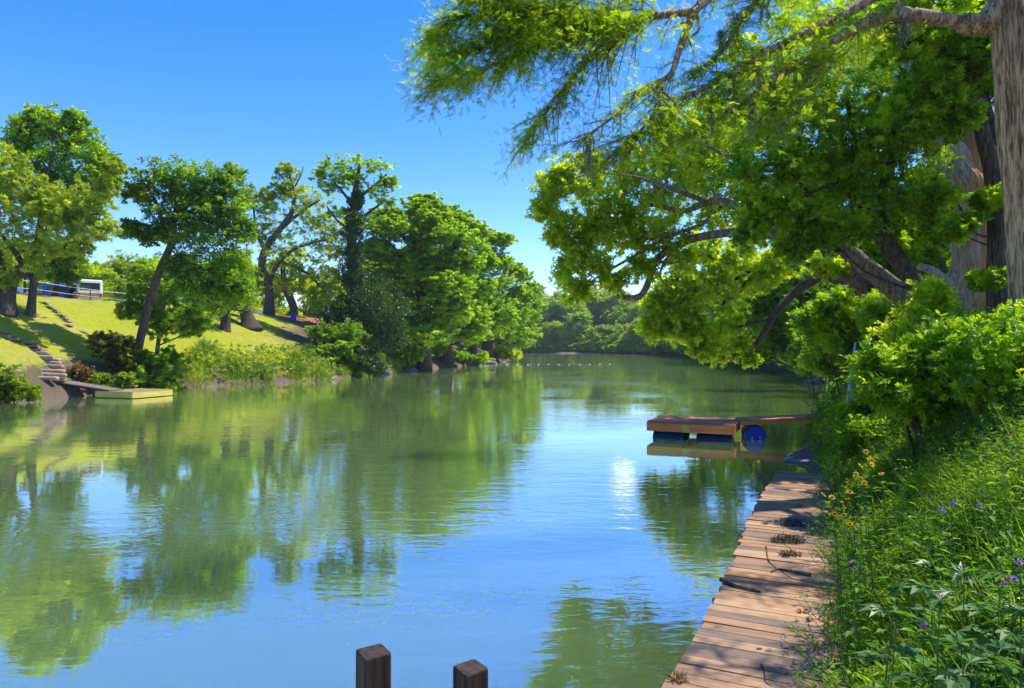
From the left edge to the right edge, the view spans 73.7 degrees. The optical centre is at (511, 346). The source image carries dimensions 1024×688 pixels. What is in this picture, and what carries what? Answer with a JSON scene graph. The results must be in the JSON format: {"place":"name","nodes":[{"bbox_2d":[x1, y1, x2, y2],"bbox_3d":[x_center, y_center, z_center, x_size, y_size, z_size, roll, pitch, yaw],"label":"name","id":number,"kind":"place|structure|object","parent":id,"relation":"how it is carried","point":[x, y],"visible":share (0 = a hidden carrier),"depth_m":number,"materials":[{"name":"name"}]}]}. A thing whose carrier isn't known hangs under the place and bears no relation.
{"place":"outdoors","nodes":[
{"label":"outdoors","id":0,"kind":"place"},
{"bbox_2d":[0,294,299,367],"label":"lawn grass","id":1,"kind":"structure","parent":0,"point":[104,327],"depth_m":48.75,"materials":[{"name":"plant"}]},
{"bbox_2d":[0,353,826,687],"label":"water","id":2,"kind":"structure","parent":0,"point":[290,535],"depth_m":10.79,"materials":[{"name":"liquid"}]},
{"bbox_2d":[95,388,172,397],"bbox_3d":[-21.001,2.599,38.002,2.700,0.332,2.700,0,0,20],"label":"floating dock","id":3,"kind":"object","parent":2,"relation":"on","point":[136,393],"visible":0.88,"depth_m":37.05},
{"bbox_2d":[57,381,123,390],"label":"ramp","id":4,"kind":"structure","parent":3,"relation":"on","point":[86,386],"depth_m":37.62,"materials":[{"name":"grey wood"}]},
{"bbox_2d":[356,644,390,687],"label":"wooden post","id":5,"kind":"object","parent":2,"relation":"in","point":[373,666],"visible":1,"depth_m":2.87,"materials":[{"name":"brown wood"}]},
{"bbox_2d":[453,659,487,687],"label":"wooden post","id":6,"kind":"object","parent":2,"relation":"in","point":[472,673],"visible":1,"depth_m":2.91,"materials":[{"name":"brown wood"}]},
{"bbox_2d":[647,415,741,441],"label":"floating platform","id":7,"kind":"structure","parent":2,"relation":"on","point":[705,428],"depth_m":20.49,"materials":[{"name":"red wood"}]},
{"bbox_2d":[735,414,831,439],"bbox_3d":[8.913,2.500,20.663,4.000,0.812,1.051,-4,-1,9],"label":"gangway","id":8,"kind":"object","parent":7,"relation":"on","point":[751,428],"visible":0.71,"depth_m":20.52,"materials":[{"name":"red wood"}]},
{"bbox_2d":[0,294,897,650],"bbox_3d":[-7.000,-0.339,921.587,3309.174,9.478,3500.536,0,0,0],"label":"ground","id":9,"kind":"structure","parent":0,"point":[70,350],"depth_m":48.20,"materials":[{"name":"plant"}]},
{"bbox_2d":[0,362,42,402],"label":"shrub","id":10,"kind":"object","parent":9,"relation":"on","point":[13,388],"visible":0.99,"depth_m":33.69,"materials":[{"name":"green plant"}]},
{"bbox_2d":[0,331,46,350],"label":"timber steps","id":11,"kind":"structure","parent":9,"relation":"on","point":[7,337],"depth_m":39.36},
{"bbox_2d":[34,351,66,381],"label":"log steps","id":12,"kind":"structure","parent":9,"relation":"on","point":[56,371],"depth_m":38.03,"materials":[{"name":"brown wood"}]},
{"bbox_2d":[45,283,71,297],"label":"van","id":13,"kind":"object","parent":9,"relation":"on","point":[62,289],"visible":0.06,"depth_m":59.66,"materials":[{"name":"blue paint"}]},
{"bbox_2d":[28,227,94,295],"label":"riverside tree","id":14,"kind":"object","parent":9,"relation":"on","point":[66,271],"visible":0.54,"depth_m":55.72,"materials":[{"name":"green plant"}]},
{"bbox_2d":[0,102,127,317],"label":"riverside tree","id":15,"kind":"object","parent":9,"relation":"on","point":[32,130],"visible":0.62,"depth_m":44.25,"materials":[{"name":"green plant"}]},
{"bbox_2d":[0,140,129,317],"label":"riverside tree","id":16,"kind":"object","parent":9,"relation":"on","point":[46,207],"visible":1,"depth_m":41.18,"materials":[{"name":"green plant"}]},
{"bbox_2d":[66,360,94,382],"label":"shrub","id":17,"kind":"object","parent":9,"relation":"on","point":[82,374],"visible":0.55,"depth_m":39.24,"materials":[{"name":"brown plant"}]},
{"bbox_2d":[72,279,102,300],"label":"van","id":18,"kind":"object","parent":9,"relation":"on","point":[93,285],"visible":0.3,"depth_m":58.59,"materials":[{"name":"white paint"}]},
{"bbox_2d":[77,263,119,301],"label":"broadleaf tree","id":19,"kind":"object","parent":9,"relation":"on","point":[95,271],"visible":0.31,"depth_m":77.45,"materials":[{"name":"green plant"}]},
{"bbox_2d":[81,330,140,374],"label":"shrub","id":20,"kind":"object","parent":9,"relation":"on","point":[114,346],"visible":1,"depth_m":41.60,"materials":[{"name":"green plant"}]},
{"bbox_2d":[85,370,138,393],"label":"shrub","id":21,"kind":"object","parent":9,"relation":"on","point":[123,380],"visible":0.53,"depth_m":39.23,"materials":[{"name":"green plant"}]},
{"bbox_2d":[99,249,149,297],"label":"broadleaf tree","id":22,"kind":"object","parent":9,"relation":"on","point":[117,263],"visible":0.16,"depth_m":91.51,"materials":[{"name":"green plant"}]},
{"bbox_2d":[116,255,163,294],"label":"broadleaf tree","id":23,"kind":"object","parent":9,"relation":"on","point":[125,278],"visible":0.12,"depth_m":78.96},
{"bbox_2d":[107,344,192,390],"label":"shrub","id":24,"kind":"object","parent":9,"relation":"on","point":[155,371],"visible":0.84,"depth_m":42.41,"materials":[{"name":"green plant"}]},
{"bbox_2d":[112,252,219,353],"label":"leafy tree","id":25,"kind":"object","parent":9,"relation":"on","point":[180,317],"visible":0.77,"depth_m":46.57,"materials":[{"name":"green plant"}]},
{"bbox_2d":[111,153,261,354],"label":"leaning tree","id":26,"kind":"object","parent":9,"relation":"on","point":[193,188],"visible":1,"depth_m":44.44,"materials":[{"name":"green plant"}]},
{"bbox_2d":[180,257,248,332],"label":"tree","id":27,"kind":"object","parent":9,"relation":"on","point":[225,324],"visible":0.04,"depth_m":57.71,"materials":[{"name":"green plant"}]},
{"bbox_2d":[206,250,263,311],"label":"broadleaf tree","id":28,"kind":"object","parent":9,"relation":"on","point":[255,307],"visible":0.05,"depth_m":99.33,"materials":[{"name":"green plant"}]},
{"bbox_2d":[221,262,264,329],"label":"tree","id":29,"kind":"object","parent":9,"relation":"on","point":[249,321],"visible":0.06,"depth_m":61.58,"materials":[{"name":"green plant"}]},
{"bbox_2d":[132,334,415,387],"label":"bank grass","id":30,"kind":"structure","parent":9,"relation":"on","point":[303,363],"depth_m":53.01,"materials":[{"name":"plant"}]},
{"bbox_2d":[255,270,306,316],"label":"broadleaf tree","id":31,"kind":"object","parent":9,"relation":"on","point":[286,309],"visible":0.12,"depth_m":111.06,"materials":[{"name":"green plant"}]},
{"bbox_2d":[223,160,346,315],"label":"sparse tree","id":32,"kind":"object","parent":9,"relation":"on","point":[287,169],"visible":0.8,"depth_m":74.64,"materials":[{"name":"green plant"}]},
{"bbox_2d":[252,239,321,315],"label":"leafy tree","id":33,"kind":"object","parent":9,"relation":"on","point":[292,304],"visible":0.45,"depth_m":79.65,"materials":[{"name":"green plant"}]},
{"bbox_2d":[304,269,348,317],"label":"broadleaf tree","id":34,"kind":"object","parent":9,"relation":"on","point":[340,287],"visible":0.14,"depth_m":109.88,"materials":[{"name":"green plant"}]},
{"bbox_2d":[311,340,355,362],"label":"bush","id":35,"kind":"object","parent":9,"relation":"on","point":[340,349],"visible":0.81,"depth_m":61.41,"materials":[{"name":"green plant"}]},
{"bbox_2d":[303,317,372,349],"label":"shrub","id":36,"kind":"object","parent":9,"relation":"on","point":[339,333],"visible":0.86,"depth_m":63.42,"materials":[{"name":"green plant"}]},
{"bbox_2d":[298,332,387,375],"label":"shrub","id":37,"kind":"object","parent":9,"relation":"on","point":[374,364],"visible":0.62,"depth_m":62.42,"materials":[{"name":"green plant"}]},
{"bbox_2d":[307,153,413,359],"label":"cypress tree","id":38,"kind":"object","parent":9,"relation":"on","point":[357,307],"visible":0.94,"depth_m":67.56,"materials":[{"name":"green plant"}]},
{"bbox_2d":[359,259,434,347],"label":"cypress tree","id":39,"kind":"object","parent":9,"relation":"on","point":[364,266],"visible":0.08,"depth_m":84.87,"materials":[{"name":"green plant"}]},
{"bbox_2d":[383,344,427,367],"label":"shrub","id":40,"kind":"object","parent":9,"relation":"on","point":[410,354],"visible":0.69,"depth_m":75.58,"materials":[{"name":"green plant"}]},
{"bbox_2d":[356,196,487,370],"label":"cypress tree","id":41,"kind":"object","parent":9,"relation":"on","point":[449,281],"visible":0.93,"depth_m":76.31,"materials":[{"name":"green plant"}]},
{"bbox_2d":[406,190,501,362],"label":"cypress tree","id":42,"kind":"object","parent":9,"relation":"on","point":[475,329],"visible":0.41,"depth_m":90.73,"materials":[{"name":"green plant"}]},
{"bbox_2d":[453,347,495,365],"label":"shrub","id":43,"kind":"object","parent":9,"relation":"on","point":[480,358],"visible":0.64,"depth_m":97.47,"materials":[{"name":"green plant"}]},
{"bbox_2d":[465,228,521,364],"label":"cypress tree","id":44,"kind":"object","parent":9,"relation":"on","point":[504,314],"visible":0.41,"depth_m":102.64,"materials":[{"name":"green plant"}]},
{"bbox_2d":[493,344,522,361],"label":"shrub","id":45,"kind":"object","parent":9,"relation":"on","point":[514,354],"visible":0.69,"depth_m":120.08,"materials":[{"name":"green plant"}]},
{"bbox_2d":[481,262,538,357],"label":"cypress tree","id":46,"kind":"object","parent":9,"relation":"on","point":[524,295],"visible":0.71,"depth_m":116.92,"materials":[{"name":"green plant"}]},
{"bbox_2d":[497,271,548,348],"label":"cypress tree","id":47,"kind":"object","parent":9,"relation":"on","point":[536,287],"visible":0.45,"depth_m":129.70,"materials":[{"name":"green plant"}]},
{"bbox_2d":[536,320,569,345],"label":"broadleaf tree","id":48,"kind":"object","parent":9,"relation":"on","point":[547,334],"visible":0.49,"depth_m":286.10,"materials":[{"name":"green plant"}]},
{"bbox_2d":[547,296,569,341],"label":"broadleaf tree","id":49,"kind":"object","parent":9,"relation":"on","point":[557,306],"visible":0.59,"depth_m":298.64,"materials":[{"name":"green plant"}]},
{"bbox_2d":[547,321,575,343],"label":"broadleaf tree","id":50,"kind":"object","parent":9,"relation":"on","point":[561,330],"visible":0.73,"depth_m":282.79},
{"bbox_2d":[557,300,593,341],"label":"broadleaf tree","id":51,"kind":"object","parent":9,"relation":"on","point":[581,307],"visible":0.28,"depth_m":293.55,"materials":[{"name":"green plant"}]},
{"bbox_2d":[562,311,592,341],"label":"broadleaf tree","id":52,"kind":"object","parent":9,"relation":"on","point":[582,321],"visible":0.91,"depth_m":279.83,"materials":[{"name":"green plant"}]},
{"bbox_2d":[583,293,610,333],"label":"broadleaf tree","id":53,"kind":"object","parent":9,"relation":"on","point":[594,307],"visible":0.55,"depth_m":301.81,"materials":[{"name":"green plant"}]},
{"bbox_2d":[599,291,624,338],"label":"broadleaf tree","id":54,"kind":"object","parent":9,"relation":"on","point":[607,309],"visible":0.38,"depth_m":301.50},
{"bbox_2d":[609,303,630,327],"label":"broadleaf tree","id":55,"kind":"object","parent":9,"relation":"on","point":[620,312],"visible":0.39,"depth_m":291.89,"materials":[{"name":"green plant"}]},
{"bbox_2d":[617,324,640,343],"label":"broadleaf tree","id":56,"kind":"object","parent":9,"relation":"on","point":[629,336],"visible":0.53,"depth_m":244.17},
{"bbox_2d":[620,299,643,340],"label":"broadleaf tree","id":57,"kind":"object","parent":9,"relation":"on","point":[633,313],"visible":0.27,"depth_m":285.42,"materials":[{"name":"green plant"}]},
{"bbox_2d":[383,0,1023,308],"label":"cypress tree","id":58,"kind":"object","parent":9,"relation":"on","point":[520,31],"visible":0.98,"depth_m":10.35,"materials":[{"name":"green plant"}]},
{"bbox_2d":[577,136,597,181],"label":"spanish moss","id":59,"kind":"object","parent":58,"relation":"hanging from","point":[588,156],"visible":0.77,"depth_m":9.92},
{"bbox_2d":[745,98,758,138],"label":"spanish moss","id":60,"kind":"object","parent":58,"relation":"hanging from","point":[749,120],"visible":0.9,"depth_m":10.67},
{"bbox_2d":[743,61,774,90],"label":"spanish moss","id":61,"kind":"object","parent":58,"relation":"hanging from","point":[758,75],"visible":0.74,"depth_m":10.86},
{"bbox_2d":[893,15,913,45],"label":"spanish moss","id":62,"kind":"object","parent":58,"relation":"hanging from","point":[904,28],"visible":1,"depth_m":11.79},
{"bbox_2d":[524,90,912,309],"bbox_3d":[5.424,-3.000,18.425,10.234,8.470,3.509,0,0,0],"label":"leaning tree","id":63,"kind":"object","parent":9,"relation":"on","point":[598,224],"visible":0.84,"depth_m":18.55,"materials":[{"name":"green plant"}]},
{"bbox_2d":[633,228,845,369],"bbox_3d":[11.134,-2.238,31.030,11.357,7.450,3.047,0,0,0],"label":"drooping tree","id":64,"kind":"object","parent":9,"relation":"on","point":[682,324],"visible":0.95,"depth_m":30.70,"materials":[{"name":"green plant"}]},
{"bbox_2d":[661,471,850,687],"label":"boardwalk","id":65,"kind":"structure","parent":9,"relation":"on","point":[737,641],"depth_m":6.25,"materials":[{"name":"brown wood"}]},
{"bbox_2d":[769,532,807,544],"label":"moss tuft","id":66,"kind":"object","parent":65,"relation":"on","point":[794,538],"visible":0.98,"depth_m":8.35,"materials":[{"name":"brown plant"}]},
{"bbox_2d":[772,516,811,526],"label":"moss tuft","id":67,"kind":"object","parent":65,"relation":"on","point":[782,521],"visible":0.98,"depth_m":9.17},
{"bbox_2d":[726,251,836,365],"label":"tree","id":68,"kind":"object","parent":9,"relation":"on","point":[772,345],"visible":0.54,"depth_m":43.47,"materials":[{"name":"green plant"}]},
{"bbox_2d":[727,147,875,336],"bbox_3d":[9.670,-2.511,21.898,5.563,8.100,2.272,0,0,0],"label":"leaning tree","id":69,"kind":"object","parent":9,"relation":"on","point":[835,266],"visible":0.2,"depth_m":21.74,"materials":[{"name":"green plant"}]},
{"bbox_2d":[786,327,822,396],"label":"shrub","id":70,"kind":"object","parent":9,"relation":"on","point":[794,366],"visible":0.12,"depth_m":37.93,"materials":[{"name":"green plant"}]},
{"bbox_2d":[794,335,849,404],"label":"shrub","id":71,"kind":"object","parent":9,"relation":"on","point":[822,367],"visible":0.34,"depth_m":26.76,"materials":[{"name":"green plant"}]},
{"bbox_2d":[669,0,985,243],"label":"leafy tree","id":72,"kind":"object","parent":9,"relation":"on","point":[815,5],"visible":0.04,"depth_m":25.77,"materials":[{"name":"green plant"}]},
{"bbox_2d":[704,63,965,303],"bbox_3d":[7.271,-2.598,15.483,5.724,7.970,2.512,0,0,0],"label":"dense tree","id":73,"kind":"object","parent":9,"relation":"on","point":[802,216],"visible":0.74,"depth_m":15.25,"materials":[{"name":"green plant"}]},
{"bbox_2d":[821,492,850,634],"bbox_3d":[2.673,1.963,5.600,0.263,1.514,0.173,0,0,31],"label":"yellow flower plant","id":74,"kind":"object","parent":9,"relation":"on","point":[833,498],"visible":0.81,"depth_m":5.61,"materials":[{"name":"green plant"}]},
{"bbox_2d":[786,284,892,401],"bbox_3d":[10.174,0.128,19.992,4.258,3.913,2.318,0,0,0],"label":"shrub","id":75,"kind":"object","parent":9,"relation":"on","point":[825,323],"visible":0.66,"depth_m":19.71,"materials":[{"name":"green plant"}]},
{"bbox_2d":[827,511,853,650],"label":"yellow flower plant","id":76,"kind":"object","parent":9,"relation":"on","point":[834,513],"visible":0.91,"depth_m":5.31,"materials":[{"name":"green plant"}]},
{"bbox_2d":[839,501,861,639],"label":"yellow flower plant","id":77,"kind":"object","parent":9,"relation":"on","point":[844,516],"visible":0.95,"depth_m":5.31,"materials":[{"name":"green plant"}]},
{"bbox_2d":[828,391,877,439],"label":"shrub","id":78,"kind":"object","parent":9,"relation":"on","point":[840,410],"visible":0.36,"depth_m":13.89,"materials":[{"name":"green plant"}]},
{"bbox_2d":[827,548,879,687],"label":"tall weed","id":79,"kind":"object","parent":9,"relation":"on","point":[848,633],"visible":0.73,"depth_m":4.58,"materials":[{"name":"green plant"}]},
{"bbox_2d":[842,522,870,637],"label":"yellow flower plant","id":80,"kind":"object","parent":9,"relation":"on","point":[859,630],"visible":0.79,"depth_m":5.21,"materials":[{"name":"green plant"}]},
{"bbox_2d":[821,408,901,471],"bbox_3d":[6.481,1.671,12.221,1.775,1.285,1.187,0,0,19],"label":"shrub","id":81,"kind":"object","parent":9,"relation":"on","point":[852,439],"visible":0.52,"depth_m":12.09,"materials":[{"name":"green plant"}]},
{"bbox_2d":[859,479,882,600],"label":"yellow flower plant","id":82,"kind":"object","parent":9,"relation":"on","point":[864,482],"visible":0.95,"depth_m":5.81,"materials":[{"name":"green plant"}]},
{"bbox_2d":[819,141,925,283],"bbox_3d":[9.839,-2.313,18.099,3.635,6.537,1.584,0,0,0],"label":"leaning tree","id":83,"kind":"object","parent":9,"relation":"on","point":[902,237],"visible":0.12,"depth_m":17.87,"materials":[{"name":"green plant"}]},
{"bbox_2d":[848,297,907,352],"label":"shrub","id":84,"kind":"object","parent":9,"relation":"on","point":[868,316],"visible":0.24,"depth_m":15.91,"materials":[{"name":"green plant"}]},
{"bbox_2d":[771,0,993,317],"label":"cypress tree","id":85,"kind":"object","parent":9,"relation":"on","point":[967,172],"visible":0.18,"depth_m":16.75,"materials":[{"name":"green plant"}]},
{"bbox_2d":[863,564,919,687],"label":"tall weed","id":86,"kind":"object","parent":9,"relation":"on","point":[886,673],"visible":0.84,"depth_m":3.88,"materials":[{"name":"green plant"}]},
{"bbox_2d":[762,362,1023,687],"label":"undergrowth","id":87,"kind":"object","parent":9,"relation":"on","point":[815,427],"visible":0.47,"depth_m":5.96,"materials":[{"name":"green plant"}]},
{"bbox_2d":[852,583,936,687],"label":"lobed leaf weed","id":88,"kind":"object","parent":9,"relation":"on","point":[902,647],"visible":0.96,"depth_m":3.01,"materials":[{"name":"plant"}]},
{"bbox_2d":[855,157,950,302],"bbox_3d":[13.957,-3.682,21.887,6.389,8.637,2.689,0,0,0],"label":"leafy tree","id":89,"kind":"object","parent":9,"relation":"on","point":[917,252],"visible":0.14,"depth_m":21.63,"materials":[{"name":"brown plant"}]},
{"bbox_2d":[834,309,994,461],"bbox_3d":[5.884,0.749,9.475,2.437,2.555,1.912,0,0,-16],"label":"shrub","id":90,"kind":"object","parent":9,"relation":"on","point":[897,382],"visible":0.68,"depth_m":9.25,"materials":[{"name":"green plant"}]},
{"bbox_2d":[866,274,978,415],"bbox_3d":[7.080,0.304,11.449,1.989,3.046,1.455,0,0,0],"label":"shrub","id":91,"kind":"object","parent":9,"relation":"on","point":[933,293],"visible":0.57,"depth_m":11.35,"materials":[{"name":"green plant"}]},
{"bbox_2d":[831,401,1023,685],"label":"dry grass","id":92,"kind":"structure","parent":9,"relation":"on","point":[931,509],"depth_m":6.73,"materials":[{"name":"plant"}]},
{"bbox_2d":[906,536,952,677],"bbox_3d":[2.557,1.702,4.193,0.263,1.076,0.272,0,0,25],"label":"tall weed","id":93,"kind":"object","parent":9,"relation":"on","point":[936,597],"visible":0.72,"depth_m":4.18,"materials":[{"name":"green plant"}]},
{"bbox_2d":[852,0,1007,312],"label":"slender tree","id":94,"kind":"object","parent":9,"relation":"on","point":[945,87],"visible":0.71,"depth_m":14.22,"materials":[{"name":"green plant"}]},
{"bbox_2d":[898,556,978,687],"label":"lobed leaf weed","id":95,"kind":"object","parent":9,"relation":"on","point":[918,588],"visible":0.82,"depth_m":2.99,"materials":[{"name":"plant"}]},
{"bbox_2d":[888,591,997,687],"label":"lobed leaf weed","id":96,"kind":"object","parent":9,"relation":"on","point":[965,633],"visible":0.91,"depth_m":2.60,"materials":[{"name":"plant"}]},
{"bbox_2d":[933,531,981,622],"bbox_3d":[2.873,1.634,4.364,0.331,0.877,0.228,0,0,34],"label":"tall weed","id":97,"kind":"object","parent":9,"relation":"on","point":[952,557],"visible":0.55,"depth_m":4.39,"materials":[{"name":"green plant"}]},
{"bbox_2d":[915,561,1020,669],"bbox_3d":[1.777,1.587,2.691,0.407,1.443,0.442,0,0,-22],"label":"lobed leaf weed","id":98,"kind":"object","parent":9,"relation":"on","point":[961,570],"visible":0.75,"depth_m":2.69,"materials":[{"name":"plant"}]},
{"bbox_2d":[934,630,1001,687],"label":"lobed leaf weed","id":99,"kind":"object","parent":9,"relation":"on","point":[954,680],"visible":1,"depth_m":2.34,"materials":[{"name":"plant"}]},
{"bbox_2d":[924,307,1023,427],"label":"shrub","id":100,"kind":"object","parent":9,"relation":"on","point":[986,357],"visible":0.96,"depth_m":8.31,"materials":[{"name":"green plant"}]},
{"bbox_2d":[931,618,1023,687],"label":"lobed leaf weed","id":101,"kind":"object","parent":9,"relation":"on","point":[975,684],"visible":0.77,"depth_m":2.50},
{"bbox_2d":[942,298,1023,335],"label":"shrub","id":102,"kind":"object","parent":9,"relation":"on","point":[990,316],"visible":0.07,"depth_m":10.88,"materials":[{"name":"green plant"}]},
{"bbox_2d":[942,582,1023,687],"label":"lobed leaf weed","id":103,"kind":"object","parent":9,"relation":"on","point":[999,643],"visible":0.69,"depth_m":2.76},
{"bbox_2d":[975,505,1023,601],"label":"tall weed","id":104,"kind":"object","parent":9,"relation":"on","point":[994,552],"visible":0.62,"depth_m":4.38,"materials":[{"name":"green plant"}]},
{"bbox_2d":[977,600,1023,687],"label":"lobed leaf weed","id":105,"kind":"object","parent":9,"relation":"on","point":[1013,609],"visible":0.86,"depth_m":2.71,"materials":[{"name":"plant"}]},
{"bbox_2d":[977,553,1023,687],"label":"lobed leaf weed","id":106,"kind":"object","parent":9,"relation":"on","point":[998,575],"visible":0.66,"depth_m":3.10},
{"bbox_2d":[981,473,1023,596],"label":"tall weed","id":107,"kind":"object","parent":9,"relation":"on","point":[1011,533],"visible":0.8,"depth_m":4.18,"materials":[{"name":"green plant"}]},
{"bbox_2d":[0,0,993,324],"label":"sky","id":108,"kind":"structure","parent":0,"point":[256,85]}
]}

